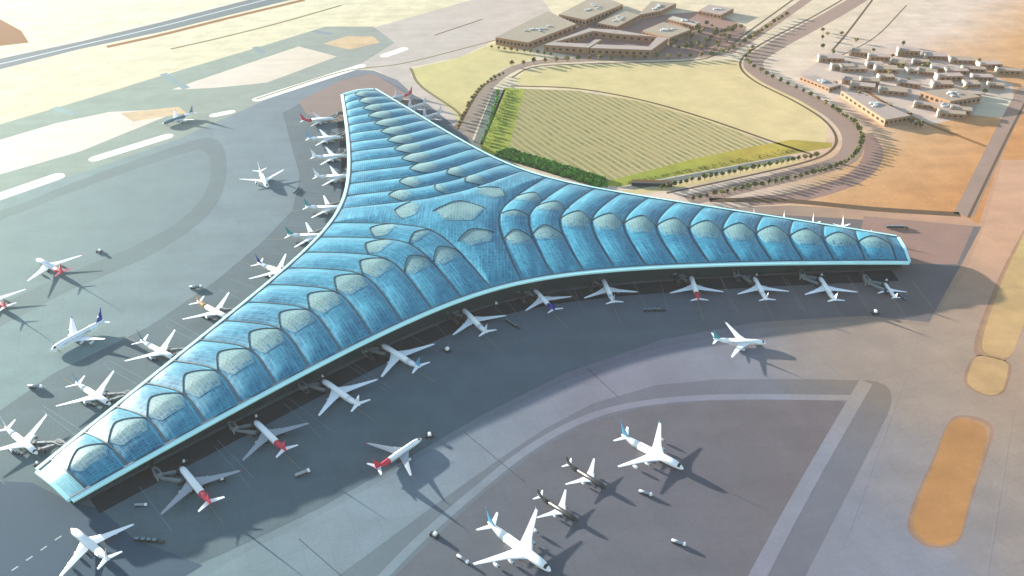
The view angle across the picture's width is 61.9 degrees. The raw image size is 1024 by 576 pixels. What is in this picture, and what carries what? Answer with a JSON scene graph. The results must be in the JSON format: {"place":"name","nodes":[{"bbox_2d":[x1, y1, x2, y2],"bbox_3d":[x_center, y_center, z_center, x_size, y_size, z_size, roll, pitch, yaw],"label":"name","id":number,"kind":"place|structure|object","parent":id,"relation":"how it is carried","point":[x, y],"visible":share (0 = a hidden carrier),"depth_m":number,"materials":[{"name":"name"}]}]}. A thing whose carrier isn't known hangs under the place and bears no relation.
{"place":"outdoors","nodes":[
{"label":"outdoors","id":0,"kind":"place"},
{"bbox_2d":[0,19,28,45],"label":"earth bank","id":1,"kind":"structure","parent":0,"point":[10,34],"depth_m":2122.49,"materials":[{"name":"brown"}]},
{"bbox_2d":[0,173,64,199],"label":"infield strip","id":2,"kind":"object","parent":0,"point":[29,186],"visible":1,"depth_m":1413.68,"materials":[{"name":"beige"}]},
{"bbox_2d":[0,110,165,173],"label":"pale infield","id":3,"kind":"object","parent":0,"point":[41,144],"visible":1,"depth_m":1574.65,"materials":[{"name":"beige sand"}]},
{"bbox_2d":[0,481,201,575],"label":"service apron","id":4,"kind":"object","parent":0,"point":[35,519],"visible":0.86,"depth_m":787.22,"materials":[{"name":"grey concrete"}]},
{"bbox_2d":[60,524,133,575],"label":"parked airliner","id":5,"kind":"object","parent":4,"relation":"on","point":[91,544],"visible":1,"depth_m":775.25,"materials":[{"name":"white paint"}]},
{"bbox_2d":[0,149,210,302],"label":"infield grit","id":6,"kind":"object","parent":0,"point":[109,217],"visible":1,"depth_m":1308.97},
{"bbox_2d":[27,254,82,280],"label":"parked airliner","id":7,"kind":"object","parent":6,"relation":"on","point":[48,265],"visible":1,"depth_m":1183.18,"materials":[{"name":"grey paint"}]},
{"bbox_2d":[0,138,226,325],"bbox_3d":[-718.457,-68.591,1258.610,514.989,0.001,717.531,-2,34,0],"label":"taxiway shoulder","id":8,"kind":"object","parent":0,"point":[202,209],"visible":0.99,"depth_m":1291.16},
{"bbox_2d":[88,134,172,160],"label":"infield strip","id":9,"kind":"object","parent":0,"point":[130,147],"visible":1,"depth_m":1530.52,"materials":[{"name":"beige"}]},
{"bbox_2d":[0,0,287,68],"bbox_3d":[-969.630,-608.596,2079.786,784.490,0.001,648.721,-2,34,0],"label":"highway","id":10,"kind":"structure","parent":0,"point":[253,5],"depth_m":2123.40,"materials":[{"name":"grey asphalt"}]},
{"bbox_2d":[0,0,263,63],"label":"highway line","id":11,"kind":"object","parent":10,"relation":"on","point":[128,34],"visible":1,"depth_m":2101.50,"materials":[{"name":"grey"}]},
{"bbox_2d":[121,107,185,121],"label":"infield sand","id":12,"kind":"structure","parent":0,"point":[145,114],"depth_m":1663.12,"materials":[{"name":"beige sand"}]},
{"bbox_2d":[0,27,393,191],"bbox_3d":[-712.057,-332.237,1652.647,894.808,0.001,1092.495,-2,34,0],"label":"green taxiway","id":13,"kind":"structure","parent":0,"point":[160,93],"depth_m":1719.18,"materials":[{"name":"concrete"}]},
{"bbox_2d":[106,0,304,47],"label":"earth bank","id":14,"kind":"structure","parent":0,"point":[191,27],"depth_m":2152.59,"materials":[{"name":"brown"}]},
{"bbox_2d":[172,46,336,89],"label":"infield sand","id":15,"kind":"structure","parent":0,"point":[279,65],"depth_m":1856.57,"materials":[{"name":"beige sand"}]},
{"bbox_2d":[170,5,341,48],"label":"earth bank","id":16,"kind":"structure","parent":0,"point":[256,28],"depth_m":2110.63,"materials":[{"name":"soil"}]},
{"bbox_2d":[252,64,365,100],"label":"infield strip","id":17,"kind":"object","parent":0,"point":[312,82],"visible":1,"depth_m":1777.83,"materials":[{"name":"beige"}]},
{"bbox_2d":[337,122,346,200],"bbox_3d":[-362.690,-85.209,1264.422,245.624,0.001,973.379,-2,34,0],"label":"service road","id":18,"kind":"structure","parent":0,"point":[343,142],"depth_m":1493.26,"materials":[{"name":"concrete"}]},
{"bbox_2d":[324,36,379,49],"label":"infield sand","id":19,"kind":"structure","parent":0,"point":[349,42],"depth_m":1998.45,"materials":[{"name":"sand"}]},
{"bbox_2d":[299,74,416,121],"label":"aircraft stand end","id":20,"kind":"object","parent":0,"point":[325,102],"visible":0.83,"depth_m":1718.27,"materials":[{"name":"concrete"}]},
{"bbox_2d":[357,0,551,124],"bbox_3d":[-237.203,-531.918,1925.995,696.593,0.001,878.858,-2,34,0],"label":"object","id":21,"kind":"structure","parent":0,"point":[417,37],"depth_m":2036.09,"materials":[{"name":"beige concrete"}]},
{"bbox_2d":[256,40,495,98],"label":"taxiway line","id":22,"kind":"object","parent":21,"relation":"on","point":[370,67],"visible":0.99,"depth_m":1847.47,"materials":[{"name":"white"}]},
{"bbox_2d":[413,43,536,120],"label":"sand field","id":23,"kind":"structure","parent":0,"point":[455,83],"depth_m":1805.76,"materials":[{"name":"beige sand"}]},
{"bbox_2d":[462,89,492,138],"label":"service road","id":24,"kind":"structure","parent":0,"point":[470,133],"depth_m":1583.06,"materials":[{"name":"concrete"}]},
{"bbox_2d":[0,76,980,563],"bbox_3d":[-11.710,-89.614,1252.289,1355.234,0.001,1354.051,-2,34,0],"label":"aircraft stand","id":25,"kind":"object","parent":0,"point":[472,374],"visible":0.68,"depth_m":978.76,"materials":[{"name":"concrete"}]},
{"bbox_2d":[0,415,46,454],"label":"parked airliner","id":26,"kind":"object","parent":25,"relation":"on","point":[22,442],"visible":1,"depth_m":895.34,"materials":[{"name":"grey paint"}]},
{"bbox_2d":[56,370,113,405],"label":"parked airliner","id":27,"kind":"object","parent":25,"relation":"on","point":[97,394],"visible":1,"depth_m":954.42,"materials":[{"name":"grey paint"}]},
{"bbox_2d":[125,328,174,360],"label":"parked airliner","id":28,"kind":"object","parent":25,"relation":"on","point":[161,350],"visible":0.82,"depth_m":1018.90,"materials":[{"name":"grey paint"}]},
{"bbox_2d":[161,466,240,514],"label":"parked airliner","id":29,"kind":"object","parent":25,"relation":"on","point":[192,483],"visible":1,"depth_m":831.99,"materials":[{"name":"white paint"}]},
{"bbox_2d":[181,291,228,319],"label":"parked airliner","id":30,"kind":"object","parent":25,"relation":"on","point":[213,311],"visible":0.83,"depth_m":1085.15,"materials":[{"name":"grey paint"}]},
{"bbox_2d":[248,253,285,278],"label":"parked airliner","id":31,"kind":"object","parent":25,"relation":"on","point":[274,270],"visible":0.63,"depth_m":1164.90,"materials":[{"name":"grey paint"}]},
{"bbox_2d":[242,420,309,460],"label":"parked airliner","id":32,"kind":"object","parent":25,"relation":"on","point":[266,434],"visible":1,"depth_m":887.28,"materials":[{"name":"grey paint"}]},
{"bbox_2d":[285,222,318,246],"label":"parked airliner","id":33,"kind":"object","parent":25,"relation":"on","point":[308,236],"visible":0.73,"depth_m":1234.31,"materials":[{"name":"grey paint"}]},
{"bbox_2d":[302,195,337,217],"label":"parked airliner","id":34,"kind":"object","parent":25,"relation":"on","point":[325,208],"visible":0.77,"depth_m":1304.55,"materials":[{"name":"grey paint"}]},
{"bbox_2d":[310,147,346,164],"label":"parked airliner","id":35,"kind":"object","parent":25,"relation":"on","point":[331,155],"visible":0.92,"depth_m":1458.23,"materials":[{"name":"grey paint"}]},
{"bbox_2d":[313,165,346,185],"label":"parked airliner","id":36,"kind":"object","parent":25,"relation":"on","point":[335,176],"visible":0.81,"depth_m":1392.60,"materials":[{"name":"grey paint"}]},
{"bbox_2d":[318,379,377,415],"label":"parked airliner","id":37,"kind":"object","parent":25,"relation":"on","point":[336,392],"visible":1,"depth_m":940.43,"materials":[{"name":"grey paint"}]},
{"bbox_2d":[366,438,420,475],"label":"parked airliner","id":38,"kind":"object","parent":25,"relation":"on","point":[402,453],"visible":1,"depth_m":860.76,"materials":[{"name":"grey paint"}]},
{"bbox_2d":[380,344,434,376],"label":"parked airliner","id":39,"kind":"object","parent":25,"relation":"on","point":[395,356],"visible":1,"depth_m":991.06,"materials":[{"name":"grey paint"}]},
{"bbox_2d":[453,308,505,336],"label":"parked airliner","id":40,"kind":"object","parent":25,"relation":"on","point":[471,320],"visible":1,"depth_m":1047.45,"materials":[{"name":"grey paint"}]},
{"bbox_2d":[525,289,571,312],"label":"parked airliner","id":41,"kind":"object","parent":25,"relation":"on","point":[541,298],"visible":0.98,"depth_m":1081.71,"materials":[{"name":"grey paint"}]},
{"bbox_2d":[584,279,637,303],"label":"parked airliner","id":42,"kind":"object","parent":25,"relation":"on","point":[607,289],"visible":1,"depth_m":1093.28,"materials":[{"name":"grey paint"}]},
{"bbox_2d":[670,275,722,300],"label":"parked airliner","id":43,"kind":"object","parent":25,"relation":"on","point":[694,287],"visible":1,"depth_m":1092.48,"materials":[{"name":"grey paint"}]},
{"bbox_2d":[737,276,788,300],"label":"parked airliner","id":44,"kind":"object","parent":25,"relation":"on","point":[759,287],"visible":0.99,"depth_m":1087.38,"materials":[{"name":"grey paint"}]},
{"bbox_2d":[805,277,857,301],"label":"parked airliner","id":45,"kind":"object","parent":25,"relation":"on","point":[826,288],"visible":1,"depth_m":1081.80,"materials":[{"name":"grey paint"}]},
{"bbox_2d":[861,216,973,263],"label":"aircraft stand end","id":46,"kind":"object","parent":25,"relation":"on","point":[932,243],"visible":0.67,"depth_m":1192.89,"materials":[{"name":"concrete"}]},
{"bbox_2d":[90,270,898,513],"bbox_3d":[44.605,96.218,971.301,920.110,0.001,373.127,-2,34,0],"label":"service road","id":47,"kind":"structure","parent":0,"point":[131,486],"depth_m":1015.18,"materials":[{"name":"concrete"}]},
{"bbox_2d":[0,70,1002,575],"bbox_3d":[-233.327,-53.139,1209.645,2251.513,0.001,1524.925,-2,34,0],"label":"apron","id":48,"kind":"object","parent":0,"point":[246,216],"visible":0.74,"depth_m":1172.83,"materials":[{"name":"concrete"}]},
{"bbox_2d":[51,308,108,350],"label":"parked airliner","id":49,"kind":"object","parent":48,"relation":"on","point":[74,335],"visible":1,"depth_m":1046.08,"materials":[{"name":"grey paint"}]},
{"bbox_2d":[35,88,910,503],"bbox_3d":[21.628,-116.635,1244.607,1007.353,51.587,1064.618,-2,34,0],"label":"airport terminal","id":50,"kind":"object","parent":48,"relation":"on","point":[429,224],"visible":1,"depth_m":1110.57,"materials":[{"name":"blue glass"}]},
{"bbox_2d":[480,88,524,155],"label":"grass strip","id":51,"kind":"object","parent":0,"point":[503,140],"depth_m":1574.82,"materials":[{"name":"plant"}]},
{"bbox_2d":[474,90,503,143],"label":"walkway","id":52,"kind":"structure","parent":51,"relation":"on","point":[482,126],"depth_m":1601.36,"materials":[{"name":"grey concrete"}]},
{"bbox_2d":[0,0,1023,223],"bbox_3d":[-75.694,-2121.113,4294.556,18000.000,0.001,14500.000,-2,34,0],"label":"ground","id":53,"kind":"structure","parent":0,"point":[925,167],"depth_m":1912.66,"materials":[{"name":"beige sand"}]},
{"bbox_2d":[495,11,576,49],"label":"flat shed","id":54,"kind":"structure","parent":53,"relation":"on","point":[543,28],"depth_m":1969.74,"materials":[{"name":"brown concrete"}]},
{"bbox_2d":[559,0,622,26],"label":"flat shed","id":55,"kind":"structure","parent":53,"relation":"on","point":[585,13],"depth_m":2092.59,"materials":[{"name":"brown concrete"}]},
{"bbox_2d":[554,12,745,57],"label":"paved yard","id":56,"kind":"structure","parent":53,"relation":"on","point":[640,26],"depth_m":1965.35,"materials":[{"name":"concrete"}]},
{"bbox_2d":[597,10,639,29],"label":"office block","id":57,"kind":"structure","parent":56,"relation":"on","point":[619,19],"depth_m":2039.50,"materials":[{"name":"brown concrete"}]},
{"bbox_2d":[642,22,690,43],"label":"office block","id":58,"kind":"structure","parent":56,"relation":"on","point":[670,32],"depth_m":1952.11,"materials":[{"name":"brown"}]},
{"bbox_2d":[667,16,699,29],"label":"office block","id":59,"kind":"structure","parent":56,"relation":"on","point":[674,20],"depth_m":2022.86,"materials":[{"name":"brown"}]},
{"bbox_2d":[698,4,733,19],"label":"office block","id":60,"kind":"structure","parent":56,"relation":"on","point":[715,11],"depth_m":2082.68,"materials":[{"name":"brown"}]},
{"bbox_2d":[631,179,671,186],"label":"culvert portal","id":61,"kind":"object","parent":53,"relation":"on","point":[646,182],"visible":1,"depth_m":1346.72,"materials":[{"name":"grey concrete"}]},
{"bbox_2d":[512,0,792,76],"bbox_3d":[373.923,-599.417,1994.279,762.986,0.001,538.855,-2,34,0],"label":"road verge","id":62,"kind":"structure","parent":53,"relation":"on","point":[734,42],"depth_m":1827.69,"materials":[{"name":"sand"}]},
{"bbox_2d":[638,1,675,18],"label":"office block","id":63,"kind":"structure","parent":53,"relation":"on","point":[652,9],"depth_m":2109.15,"materials":[{"name":"brown concrete"}]},
{"bbox_2d":[608,140,831,186],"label":"grass strip","id":64,"kind":"object","parent":53,"relation":"on","point":[745,154],"depth_m":1418.91,"materials":[{"name":"plant"}]},
{"bbox_2d":[666,0,841,193],"bbox_3d":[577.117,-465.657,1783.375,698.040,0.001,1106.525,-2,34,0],"label":"road verge","id":65,"kind":"structure","parent":53,"relation":"on","point":[824,120],"depth_m":1498.31,"materials":[{"name":"brown"}]},
{"bbox_2d":[840,91,910,125],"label":"flat shed","id":66,"kind":"structure","parent":53,"relation":"on","point":[882,113],"depth_m":1546.57,"materials":[{"name":"brown concrete"}]},
{"bbox_2d":[800,43,1012,124],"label":"paved yard","id":67,"kind":"structure","parent":53,"relation":"on","point":[824,71],"depth_m":1692.42,"materials":[{"name":"beige concrete"}]},
{"bbox_2d":[799,75,840,91],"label":"flat shed","id":68,"kind":"structure","parent":67,"relation":"on","point":[826,85],"depth_m":1670.75,"materials":[{"name":"brown"}]},
{"bbox_2d":[817,53,844,62],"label":"town house","id":69,"kind":"structure","parent":67,"relation":"on","point":[825,58],"depth_m":1785.88,"materials":[{"name":"brown"}]},
{"bbox_2d":[849,80,875,91],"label":"town house","id":70,"kind":"structure","parent":67,"relation":"on","point":[861,86],"depth_m":1651.85,"materials":[{"name":"brown"}]},
{"bbox_2d":[919,88,980,105],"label":"hangar","id":71,"kind":"structure","parent":67,"relation":"on","point":[958,96],"depth_m":1582.66,"materials":[{"name":"brown concrete"}]},
{"bbox_2d":[936,108,966,119],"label":"town house","id":72,"kind":"structure","parent":67,"relation":"on","point":[951,114],"depth_m":1527.68,"materials":[{"name":"brown"}]},
{"bbox_2d":[947,55,974,64],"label":"town house","id":73,"kind":"structure","parent":67,"relation":"on","point":[959,60],"depth_m":1757.67,"materials":[{"name":"brown"}]},
{"bbox_2d":[544,28,667,56],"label":"courtyard building","id":74,"kind":"structure","parent":0,"point":[567,44],"depth_m":1891.90,"materials":[{"name":"brown concrete"}]},
{"bbox_2d":[207,160,1023,575],"bbox_3d":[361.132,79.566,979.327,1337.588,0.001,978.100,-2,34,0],"label":"pale taxiway","id":75,"kind":"structure","parent":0,"point":[933,358],"depth_m":882.40,"materials":[{"name":"concrete"}]},
{"bbox_2d":[711,322,765,356],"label":"parked airliner","id":76,"kind":"object","parent":75,"relation":"on","point":[740,341],"visible":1,"depth_m":998.29,"materials":[{"name":"grey paint"}]},
{"bbox_2d":[748,380,871,575],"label":"taxiway line","id":77,"kind":"object","parent":75,"relation":"on","point":[774,544],"visible":1,"depth_m":820.23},
{"bbox_2d":[847,373,906,532],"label":"taxiway line","id":78,"kind":"object","parent":75,"relation":"on","point":[850,526],"visible":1,"depth_m":846.82,"materials":[{"name":"paint"}]},
{"bbox_2d":[986,410,1013,575],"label":"taxiway line","id":79,"kind":"object","parent":75,"relation":"on","point":[990,552],"visible":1,"depth_m":799.70,"materials":[{"name":"paint"}]},
{"bbox_2d":[339,379,891,575],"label":"taxiway shoulder","id":80,"kind":"object","parent":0,"point":[812,525],"visible":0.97,"depth_m":844.75},
{"bbox_2d":[395,400,844,575],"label":"apron","id":81,"kind":"object","parent":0,"point":[717,504],"visible":0.91,"depth_m":813.09,"materials":[{"name":"concrete"}]},
{"bbox_2d":[473,506,550,571],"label":"parked airliner","id":82,"kind":"object","parent":81,"relation":"on","point":[522,548],"visible":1,"depth_m":758.86,"materials":[{"name":"grey paint"}]},
{"bbox_2d":[533,489,577,520],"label":"parked airliner","id":83,"kind":"object","parent":81,"relation":"on","point":[560,508],"visible":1,"depth_m":797.92,"materials":[{"name":"grey paint"}]},
{"bbox_2d":[562,457,605,488],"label":"parked airliner","id":84,"kind":"object","parent":81,"relation":"on","point":[589,475],"visible":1,"depth_m":831.16,"materials":[{"name":"grey paint"}]},
{"bbox_2d":[378,394,849,575],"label":"taxiway line","id":85,"kind":"object","parent":81,"relation":"on","point":[392,566],"visible":1,"depth_m":888.79,"materials":[{"name":"grey asphalt"}]},
{"bbox_2d":[613,421,682,469],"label":"parked airliner","id":86,"kind":"object","parent":81,"relation":"on","point":[654,452],"visible":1,"depth_m":851.57,"materials":[{"name":"grey paint"}]},
{"bbox_2d":[456,0,811,130],"bbox_3d":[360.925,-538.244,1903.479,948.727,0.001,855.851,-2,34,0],"label":"service road","id":87,"kind":"structure","parent":0,"point":[475,107],"depth_m":1842.03,"materials":[{"name":"beige asphalt"}]},
{"bbox_2d":[509,89,770,180],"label":"planted field","id":88,"kind":"structure","parent":0,"point":[610,138],"depth_m":1513.54,"materials":[{"name":"plant"}]},
{"bbox_2d":[494,147,607,187],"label":"shrub bed","id":89,"kind":"object","parent":88,"relation":"on","point":[596,181],"visible":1,"depth_m":1405.93,"materials":[{"name":"green plant"}]},
{"bbox_2d":[511,85,815,155],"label":"gravel path","id":90,"kind":"structure","parent":0,"point":[668,107],"depth_m":1606.42,"materials":[{"name":"beige gravel"}]},
{"bbox_2d":[515,60,827,141],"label":"sand field","id":91,"kind":"structure","parent":0,"point":[729,93],"depth_m":1678.39,"materials":[{"name":"beige sand"}]},
{"bbox_2d":[623,159,801,193],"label":"service road","id":92,"kind":"structure","parent":0,"point":[702,180],"depth_m":1360.79,"materials":[{"name":"white concrete"}]},
{"bbox_2d":[620,156,796,189],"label":"trench lining","id":93,"kind":"object","parent":92,"relation":"on","point":[695,175],"visible":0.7,"depth_m":1381.66,"materials":[{"name":"grey"}]},
{"bbox_2d":[683,0,866,203],"bbox_3d":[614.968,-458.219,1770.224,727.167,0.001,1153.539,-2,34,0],"label":"service road","id":94,"kind":"structure","parent":0,"point":[848,130],"depth_m":1576.52,"materials":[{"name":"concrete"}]},
{"bbox_2d":[744,133,882,205],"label":"dirt road","id":95,"kind":"structure","parent":0,"point":[866,167],"depth_m":1342.65,"materials":[{"name":"soil"}]},
{"bbox_2d":[710,198,960,216],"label":"perimeter road","id":96,"kind":"structure","parent":0,"point":[866,208],"depth_m":1275.97,"materials":[{"name":"grey asphalt"}]},
{"bbox_2d":[873,64,898,73],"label":"town house","id":97,"kind":"structure","parent":0,"point":[879,68],"depth_m":1725.34,"materials":[{"name":"brown"}]},
{"bbox_2d":[878,85,907,96],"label":"town house","id":98,"kind":"structure","parent":0,"point":[892,91],"depth_m":1627.17,"materials":[{"name":"brown"}]},
{"bbox_2d":[896,46,919,56],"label":"town house","id":99,"kind":"structure","parent":0,"point":[911,52],"depth_m":1800.69,"materials":[{"name":"brown"}]},
{"bbox_2d":[864,91,986,146],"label":"garden path","id":100,"kind":"structure","parent":0,"point":[926,123],"depth_m":1499.35,"materials":[{"name":"brown"}]},
{"bbox_2d":[930,79,953,88],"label":"town house","id":101,"kind":"structure","parent":0,"point":[941,84],"depth_m":1648.50,"materials":[{"name":"brown"}]},
{"bbox_2d":[933,72,963,80],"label":"town house","id":102,"kind":"structure","parent":0,"point":[956,76],"depth_m":1676.82,"materials":[{"name":"brown"}]},
{"bbox_2d":[907,415,992,547],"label":"infield verge","id":103,"kind":"structure","parent":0,"point":[910,531],"depth_m":813.84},
{"bbox_2d":[911,417,989,545],"bbox_3d":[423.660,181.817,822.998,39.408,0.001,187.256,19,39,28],"label":"infield ochre","id":104,"kind":"object","parent":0,"point":[940,511],"visible":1,"depth_m":815.36,"materials":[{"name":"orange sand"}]},
{"bbox_2d":[967,356,1007,394],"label":"infield ochre","id":105,"kind":"object","parent":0,"point":[987,375],"visible":1,"depth_m":945.19,"materials":[{"name":"beige sand"}]},
{"bbox_2d":[954,87,1023,217],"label":"perimeter road","id":106,"kind":"structure","parent":0,"point":[978,178],"depth_m":1394.46,"materials":[{"name":"grey asphalt"}]},
{"bbox_2d":[967,103,1023,217],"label":"road verge","id":107,"kind":"structure","parent":106,"relation":"on","point":[992,167],"depth_m":1374.81,"materials":[{"name":"brown"}]},
{"bbox_2d":[974,95,1011,117],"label":"paved yard","id":108,"kind":"structure","parent":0,"point":[990,106],"depth_m":1569.37,"materials":[{"name":"grey concrete"}]},
{"bbox_2d":[974,230,1023,360],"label":"infield verge","id":109,"kind":"structure","parent":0,"point":[976,350],"depth_m":1047.13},
{"bbox_2d":[978,233,1023,359],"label":"infield ochre","id":110,"kind":"object","parent":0,"point":[1004,326],"visible":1,"depth_m":1038.22,"materials":[{"name":"beige sand"}]},
{"bbox_2d":[994,66,1022,75],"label":"town house","id":111,"kind":"structure","parent":0,"point":[1008,71],"depth_m":1696.54,"materials":[{"name":"brown"}]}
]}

